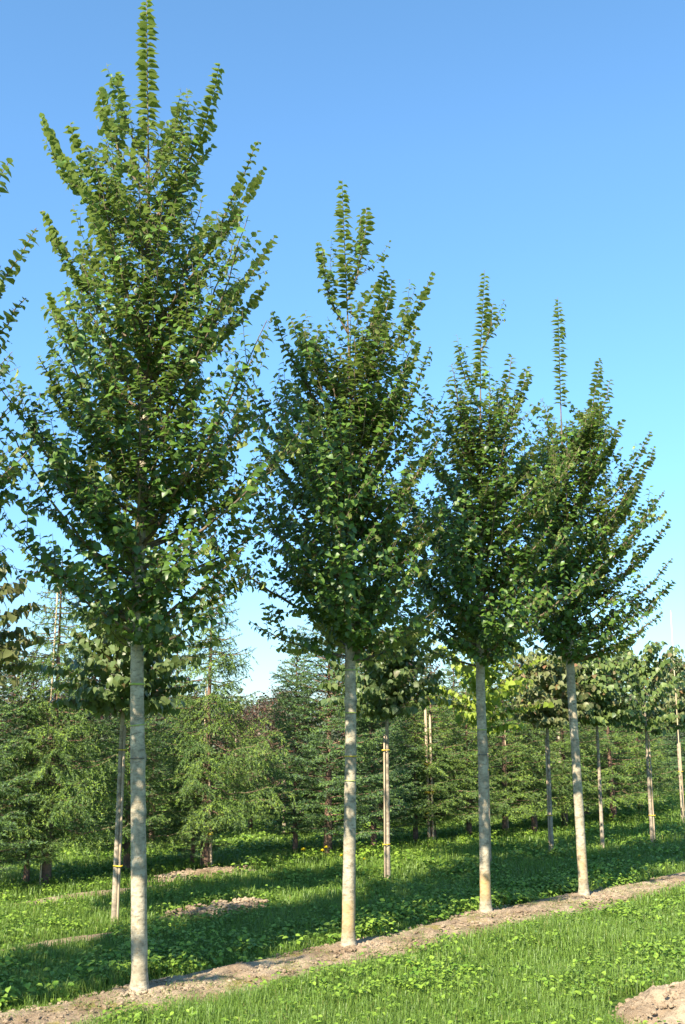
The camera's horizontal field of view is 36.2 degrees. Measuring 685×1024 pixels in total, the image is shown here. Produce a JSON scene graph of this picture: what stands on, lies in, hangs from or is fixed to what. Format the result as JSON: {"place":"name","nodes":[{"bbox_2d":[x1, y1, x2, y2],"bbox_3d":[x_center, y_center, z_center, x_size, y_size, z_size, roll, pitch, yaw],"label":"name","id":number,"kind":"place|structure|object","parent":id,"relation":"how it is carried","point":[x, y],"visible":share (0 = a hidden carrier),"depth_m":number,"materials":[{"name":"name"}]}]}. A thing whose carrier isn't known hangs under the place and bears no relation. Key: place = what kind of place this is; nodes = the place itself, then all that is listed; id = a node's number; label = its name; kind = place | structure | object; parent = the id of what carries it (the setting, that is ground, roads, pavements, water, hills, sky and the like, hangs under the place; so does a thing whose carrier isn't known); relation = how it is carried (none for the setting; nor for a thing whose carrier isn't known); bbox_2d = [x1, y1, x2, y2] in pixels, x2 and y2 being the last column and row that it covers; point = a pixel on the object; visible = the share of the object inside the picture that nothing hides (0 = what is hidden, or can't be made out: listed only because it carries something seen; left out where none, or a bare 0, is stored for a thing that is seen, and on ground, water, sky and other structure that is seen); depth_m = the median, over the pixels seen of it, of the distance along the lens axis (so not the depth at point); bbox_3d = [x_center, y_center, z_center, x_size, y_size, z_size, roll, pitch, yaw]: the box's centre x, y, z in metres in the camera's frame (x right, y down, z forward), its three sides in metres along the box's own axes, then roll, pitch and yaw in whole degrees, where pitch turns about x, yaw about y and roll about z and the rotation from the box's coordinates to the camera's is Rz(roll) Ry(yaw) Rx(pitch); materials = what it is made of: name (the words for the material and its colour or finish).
{"place":"outdoors","nodes":[
{"label":"outdoors","id":0,"kind":"place"},
{"bbox_2d":[0,726,684,1023],"bbox_3d":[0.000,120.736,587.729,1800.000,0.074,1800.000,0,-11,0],"label":"ground","id":1,"kind":"structure","parent":0,"point":[620,1000],"depth_m":9.00,"materials":[{"name":"green plant"}]},
{"bbox_2d":[0,545,49,688],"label":"lime tree","id":2,"kind":"object","parent":1,"relation":"on","point":[10,651],"visible":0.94,"depth_m":8.92,"materials":[{"name":"green plant"}]},
{"bbox_2d":[0,619,57,874],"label":"conifer","id":3,"kind":"object","parent":1,"relation":"on","point":[9,738],"visible":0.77,"depth_m":11.63,"materials":[{"name":"green plant"}]},
{"bbox_2d":[0,644,81,837],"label":"copper beech","id":4,"kind":"object","parent":1,"relation":"on","point":[33,684],"visible":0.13,"depth_m":16.27,"materials":[{"name":"brown plant"}]},
{"bbox_2d":[0,687,93,886],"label":"conifer","id":5,"kind":"object","parent":1,"relation":"on","point":[42,859],"visible":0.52,"depth_m":11.86,"materials":[{"name":"green plant"}]},
{"bbox_2d":[39,593,57,886],"bbox_3d":[-3.397,2.558,12.135,0.042,3.601,0.019,0,-11,0],"label":"bamboo cane","id":6,"kind":"object","parent":1,"relation":"on","point":[49,723],"visible":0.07,"depth_m":12.20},
{"bbox_2d":[3,932,116,950],"bbox_3d":[-2.349,3.615,8.800,0.196,0.057,1.394,-11,-16,44],"label":"soil patch","id":7,"kind":"object","parent":1,"relation":"on","point":[94,935],"visible":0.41,"depth_m":8.87,"materials":[{"name":"brown soil"}]},
{"bbox_2d":[0,561,130,886],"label":"conifer","id":8,"kind":"object","parent":1,"relation":"on","point":[85,795],"visible":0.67,"depth_m":11.99,"materials":[{"name":"green plant"}]},
{"bbox_2d":[36,671,126,835],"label":"conifer","id":9,"kind":"object","parent":1,"relation":"on","point":[81,738],"visible":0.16,"depth_m":16.57,"materials":[{"name":"green plant"}]},
{"bbox_2d":[8,885,163,905],"bbox_3d":[-2.767,4.097,11.186,0.311,0.074,2.336,-11,-16,43],"label":"soil patch","id":10,"kind":"object","parent":1,"relation":"on","point":[81,893],"visible":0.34,"depth_m":11.12,"materials":[{"name":"brown soil"}]},
{"bbox_2d":[51,654,153,828],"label":"copper beech","id":11,"kind":"object","parent":1,"relation":"on","point":[97,680],"visible":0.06,"depth_m":17.15,"materials":[{"name":"brown plant"}]},
{"bbox_2d":[116,726,125,922],"bbox_3d":[-2.066,2.950,9.779,0.020,1.872,0.020,-11,-16,44],"label":"wooden stake","id":12,"kind":"object","parent":1,"relation":"on","point":[121,822],"visible":0.84,"depth_m":9.78,"materials":[{"name":"brown wood"}]},
{"bbox_2d":[38,600,206,923],"bbox_3d":[-2.095,2.319,9.938,1.575,3.072,1.531,0,-11,0],"label":"lime tree","id":13,"kind":"object","parent":1,"relation":"on","point":[113,693],"visible":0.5,"depth_m":9.85,"materials":[{"name":"green plant"}]},
{"bbox_2d":[58,708,200,872],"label":"conifer","id":14,"kind":"object","parent":1,"relation":"on","point":[154,844],"visible":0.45,"depth_m":12.97,"materials":[{"name":"green plant"}]},
{"bbox_2d":[102,651,201,824],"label":"copper beech","id":15,"kind":"object","parent":1,"relation":"on","point":[178,732],"visible":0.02,"depth_m":18.24,"materials":[{"name":"brown plant"}]},
{"bbox_2d":[91,661,227,839],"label":"conifer","id":16,"kind":"object","parent":1,"relation":"on","point":[160,722],"visible":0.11,"depth_m":16.15,"materials":[{"name":"green plant"}]},
{"bbox_2d":[148,688,250,863],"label":"conifer","id":17,"kind":"object","parent":1,"relation":"on","point":[193,844],"visible":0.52,"depth_m":13.53,"materials":[{"name":"green plant"}]},
{"bbox_2d":[149,867,256,881],"bbox_3d":[-1.692,4.413,12.782,0.542,0.114,1.702,-11,-16,44],"label":"soil patch","id":18,"kind":"object","parent":1,"relation":"on","point":[212,869],"visible":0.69,"depth_m":12.68,"materials":[{"name":"brown soil"}]},
{"bbox_2d":[200,681,206,867],"bbox_3d":[-1.802,3.418,13.584,0.050,2.501,0.050,0,-11,0],"label":"bamboo cane","id":19,"kind":"object","parent":1,"relation":"on","point":[204,755],"visible":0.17,"depth_m":13.68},
{"bbox_2d":[207,778,212,866],"bbox_3d":[-1.679,4.004,13.312,0.091,1.253,0.062,0,-11,0],"label":"wooden stake","id":20,"kind":"object","parent":1,"relation":"on","point":[210,844],"visible":0.46,"depth_m":13.27,"materials":[{"name":"brown wood"}]},
{"bbox_2d":[161,901,266,919],"bbox_3d":[-1.229,3.869,10.188,0.509,0.095,1.285,-10,-15,41],"label":"soil patch","id":21,"kind":"object","parent":1,"relation":"on","point":[240,903],"visible":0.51,"depth_m":10.15,"materials":[{"name":"brown soil"}]},
{"bbox_2d":[145,571,298,868],"bbox_3d":[-1.622,2.603,13.744,1.918,4.066,2.204,5,-12,-23],"label":"conifer","id":22,"kind":"object","parent":1,"relation":"on","point":[221,701],"visible":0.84,"depth_m":13.47,"materials":[{"name":"green plant"}]},
{"bbox_2d":[211,704,258,796],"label":"copper beech","id":23,"kind":"object","parent":1,"relation":"on","point":[219,744],"visible":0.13,"depth_m":24.58,"materials":[{"name":"brown plant"}]},
{"bbox_2d":[212,717,290,828],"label":"conifer","id":24,"kind":"object","parent":1,"relation":"on","point":[251,820],"visible":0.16,"depth_m":17.96,"materials":[{"name":"green plant"}]},
{"bbox_2d":[223,698,283,802],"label":"copper beech","id":25,"kind":"object","parent":1,"relation":"on","point":[255,715],"visible":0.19,"depth_m":22.78,"materials":[{"name":"brown plant"}]},
{"bbox_2d":[239,679,324,836],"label":"copper beech","id":26,"kind":"object","parent":1,"relation":"on","point":[273,727],"visible":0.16,"depth_m":17.32,"materials":[{"name":"brown plant"}]},
{"bbox_2d":[234,627,343,852],"bbox_3d":[-0.639,3.240,15.126,1.507,3.308,1.434,-10,-15,40],"label":"conifer","id":27,"kind":"object","parent":1,"relation":"on","point":[280,724],"visible":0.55,"depth_m":15.00,"materials":[{"name":"green plant"}]},
{"bbox_2d":[246,621,412,854],"bbox_3d":[-0.256,2.917,14.913,2.354,3.876,2.240,1,-12,-7],"label":"conifer","id":28,"kind":"object","parent":1,"relation":"on","point":[328,806],"visible":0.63,"depth_m":14.59,"materials":[{"name":"green plant"}]},
{"bbox_2d":[0,790,684,1023],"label":"leafy weeds","id":29,"kind":"object","parent":1,"relation":"on","point":[375,922],"visible":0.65,"depth_m":9.73,"materials":[{"name":"green plant"}]},
{"bbox_2d":[0,872,684,1023],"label":"soil strip","id":30,"kind":"object","parent":1,"relation":"on","point":[248,966],"visible":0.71,"depth_m":7.93,"materials":[{"name":"brown soil"}]},
{"bbox_2d":[0,158,38,562],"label":"elm tree","id":31,"kind":"object","parent":30,"relation":"on","point":[8,476],"visible":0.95,"depth_m":6.70,"materials":[{"name":"green plant"}]},
{"bbox_2d":[0,0,330,994],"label":"elm tree","id":32,"kind":"object","parent":30,"relation":"on","point":[136,358],"visible":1,"depth_m":7.64,"materials":[{"name":"green plant"}]},
{"bbox_2d":[176,181,451,946],"bbox_3d":[-0.001,0.233,9.248,1.917,6.881,2.777,-7,-13,31],"label":"elm tree","id":33,"kind":"object","parent":30,"relation":"on","point":[347,606],"visible":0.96,"depth_m":9.05,"materials":[{"name":"green plant"}]},
{"bbox_2d":[0,865,684,1023],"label":"soil clods","id":34,"kind":"object","parent":30,"relation":"on","point":[187,987],"visible":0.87,"depth_m":8.39,"materials":[{"name":"brown soil"}]},
{"bbox_2d":[363,270,605,912],"bbox_3d":[1.292,0.599,10.456,2.355,6.599,2.491,0,-11,0],"label":"elm tree","id":35,"kind":"object","parent":30,"relation":"on","point":[480,631],"visible":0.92,"depth_m":10.38,"materials":[{"name":"green plant"}]},
{"bbox_2d":[476,297,675,895],"bbox_3d":[2.440,0.766,11.642,2.594,6.774,2.297,10,-15,-40],"label":"elm tree","id":36,"kind":"object","parent":30,"relation":"on","point":[567,630],"visible":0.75,"depth_m":11.55,"materials":[{"name":"green plant"}]},
{"bbox_2d":[0,680,684,764],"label":"wood","id":37,"kind":"object","parent":1,"relation":"on","point":[252,701],"visible":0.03,"depth_m":48.94,"materials":[{"name":"green plant"}]},
{"bbox_2d":[311,660,403,787],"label":"copper beech","id":38,"kind":"object","parent":1,"relation":"on","point":[342,734],"visible":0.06,"depth_m":21.17,"materials":[{"name":"brown plant"}]},
{"bbox_2d":[318,702,428,845],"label":"conifer","id":39,"kind":"object","parent":1,"relation":"on","point":[371,769],"visible":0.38,"depth_m":15.46,"materials":[{"name":"green plant"}]},
{"bbox_2d":[316,701,439,821],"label":"conifer","id":40,"kind":"object","parent":1,"relation":"on","point":[379,807],"visible":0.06,"depth_m":19.14,"materials":[{"name":"green plant"}]},
{"bbox_2d":[312,625,453,879],"bbox_3d":[0.486,2.856,12.522,1.735,3.077,1.629,0,-11,0],"label":"lime tree","id":41,"kind":"object","parent":1,"relation":"on","point":[383,691],"visible":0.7,"depth_m":12.45,"materials":[{"name":"green plant"}]},
{"bbox_2d":[383,734,385,876],"bbox_3d":[0.498,3.536,12.377,0.020,1.786,0.020,11,-16,-44],"label":"wooden stake","id":42,"kind":"object","parent":1,"relation":"on","point":[384,779],"visible":0.84,"depth_m":12.39,"materials":[{"name":"brown wood"}]},
{"bbox_2d":[362,697,459,844],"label":"conifer","id":43,"kind":"object","parent":1,"relation":"on","point":[416,821],"visible":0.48,"depth_m":16.04,"materials":[{"name":"green plant"}]},
{"bbox_2d":[376,648,450,784],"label":"copper beech","id":44,"kind":"object","parent":1,"relation":"on","point":[437,667],"visible":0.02,"depth_m":22.81,"materials":[{"name":"brown plant"}]},
{"bbox_2d":[424,708,430,839],"bbox_3d":[1.306,4.097,16.075,0.085,2.153,0.074,0,-11,0],"label":"wooden stake","id":45,"kind":"object","parent":1,"relation":"on","point":[426,752],"visible":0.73,"depth_m":16.11,"materials":[{"name":"brown wood"}]},
{"bbox_2d":[429,715,433,838],"bbox_3d":[1.368,4.146,16.065,0.066,2.052,0.066,0,-11,0],"label":"wooden stake","id":46,"kind":"object","parent":1,"relation":"on","point":[431,778],"visible":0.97,"depth_m":16.10,"materials":[{"name":"brown wood"}]},
{"bbox_2d":[370,664,503,841],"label":"conifer","id":47,"kind":"object","parent":1,"relation":"on","point":[445,759],"visible":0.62,"depth_m":16.30,"materials":[{"name":"green plant"}]},
{"bbox_2d":[408,652,509,806],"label":"conifer","id":48,"kind":"object","parent":1,"relation":"on","point":[453,677],"visible":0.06,"depth_m":20.61,"materials":[{"name":"green plant"}]},
{"bbox_2d":[420,686,520,835],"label":"conifer","id":49,"kind":"object","parent":1,"relation":"on","point":[462,766],"visible":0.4,"depth_m":16.79,"materials":[{"name":"green plant"}]},
{"bbox_2d":[487,736,491,863],"bbox_3d":[1.885,3.761,13.483,0.020,1.734,0.020,-11,-16,44],"label":"wooden stake","id":50,"kind":"object","parent":1,"relation":"on","point":[489,805],"visible":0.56,"depth_m":13.48,"materials":[{"name":"brown wood"}]},
{"bbox_2d":[425,634,553,769],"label":"lime tree","id":51,"kind":"object","parent":1,"relation":"on","point":[497,695],"visible":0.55,"depth_m":13.67,"materials":[{"name":"green plant"}]},
{"bbox_2d":[446,670,567,835],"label":"conifer","id":52,"kind":"object","parent":1,"relation":"on","point":[505,752],"visible":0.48,"depth_m":17.48,"materials":[{"name":"green plant"}]},
{"bbox_2d":[475,652,569,799],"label":"conifer","id":53,"kind":"object","parent":1,"relation":"on","point":[512,730],"visible":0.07,"depth_m":21.93,"materials":[{"name":"green plant"}]},
{"bbox_2d":[489,677,591,831],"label":"conifer","id":54,"kind":"object","parent":1,"relation":"on","point":[555,773],"visible":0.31,"depth_m":18.09,"materials":[{"name":"green plant"}]},
{"bbox_2d":[545,738,549,850],"bbox_3d":[2.927,4.093,14.956,0.020,1.694,0.020,-11,-16,44],"label":"wooden stake","id":55,"kind":"object","parent":1,"relation":"on","point":[547,793],"visible":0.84,"depth_m":14.96,"materials":[{"name":"brown wood"}]},
{"bbox_2d":[500,649,599,850],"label":"lime tree","id":56,"kind":"object","parent":1,"relation":"on","point":[549,678],"visible":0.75,"depth_m":15.00,"materials":[{"name":"green plant"}]},
{"bbox_2d":[528,647,591,765],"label":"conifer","id":57,"kind":"object","parent":1,"relation":"on","point":[558,736],"depth_m":25.25,"materials":[{"name":"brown plant"}]},
{"bbox_2d":[509,682,636,826],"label":"conifer","id":58,"kind":"object","parent":1,"relation":"on","point":[565,748],"visible":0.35,"depth_m":18.69,"materials":[{"name":"green plant"}]},
{"bbox_2d":[550,722,642,817],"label":"conifer","id":59,"kind":"object","parent":1,"relation":"on","point":[583,764],"visible":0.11,"depth_m":20.61,"materials":[{"name":"green plant"}]},
{"bbox_2d":[555,654,653,847],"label":"lime tree","id":60,"kind":"object","parent":1,"relation":"on","point":[601,675],"visible":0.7,"depth_m":15.49,"materials":[{"name":"green plant"}]},
{"bbox_2d":[554,674,680,821],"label":"conifer","id":61,"kind":"object","parent":1,"relation":"on","point":[620,744],"visible":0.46,"depth_m":19.51,"materials":[{"name":"green plant"}]},
{"bbox_2d":[579,675,684,793],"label":"conifer","id":62,"kind":"object","parent":1,"relation":"on","point":[668,751],"visible":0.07,"depth_m":24.73,"materials":[{"name":"green plant"}]},
{"bbox_2d":[598,640,684,842],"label":"lime tree","id":63,"kind":"object","parent":1,"relation":"on","point":[659,693],"visible":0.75,"depth_m":16.28,"materials":[{"name":"green plant"}]},
{"bbox_2d":[601,688,684,812],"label":"conifer","id":64,"kind":"object","parent":1,"relation":"on","point":[657,767],"visible":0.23,"depth_m":21.72,"materials":[{"name":"green plant"}]},
{"bbox_2d":[616,981,684,1023],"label":"soil mound","id":65,"kind":"object","parent":1,"relation":"on","point":[653,993],"visible":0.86,"depth_m":6.43,"materials":[{"name":"beige soil"}]},
{"bbox_2d":[648,734,655,843],"bbox_3d":[4.765,4.305,16.135,0.020,1.741,0.020,-11,-16,44],"label":"wooden stake","id":66,"kind":"object","parent":1,"relation":"on","point":[651,787],"visible":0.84,"depth_m":16.14,"materials":[{"name":"brown wood"}]},
{"bbox_2d":[629,694,684,791],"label":"conifer","id":67,"kind":"object","parent":1,"relation":"on","point":[674,751],"visible":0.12,"depth_m":27.57,"materials":[{"name":"green plant"}]},
{"bbox_2d":[641,655,684,820],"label":"lime tree","id":68,"kind":"object","parent":1,"relation":"on","point":[680,694],"visible":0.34,"depth_m":20.23,"materials":[{"name":"green plant"}]},
{"bbox_2d":[642,732,684,782],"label":"conifer","id":69,"kind":"object","parent":1,"relation":"on","point":[683,755],"visible":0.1,"depth_m":28.25,"materials":[{"name":"green plant"}]},
{"bbox_2d":[670,610,683,822],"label":"bamboo cane","id":70,"kind":"object","parent":1,"relation":"on","point":[677,730],"visible":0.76,"depth_m":19.27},
{"bbox_2d":[679,729,684,817],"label":"wooden stake","id":71,"kind":"object","parent":1,"relation":"on","point":[681,773],"visible":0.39,"depth_m":20.18,"materials":[{"name":"brown wood"}]},
{"bbox_2d":[0,0,684,714],"label":"sky","id":72,"kind":"structure","parent":0,"point":[538,146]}
]}

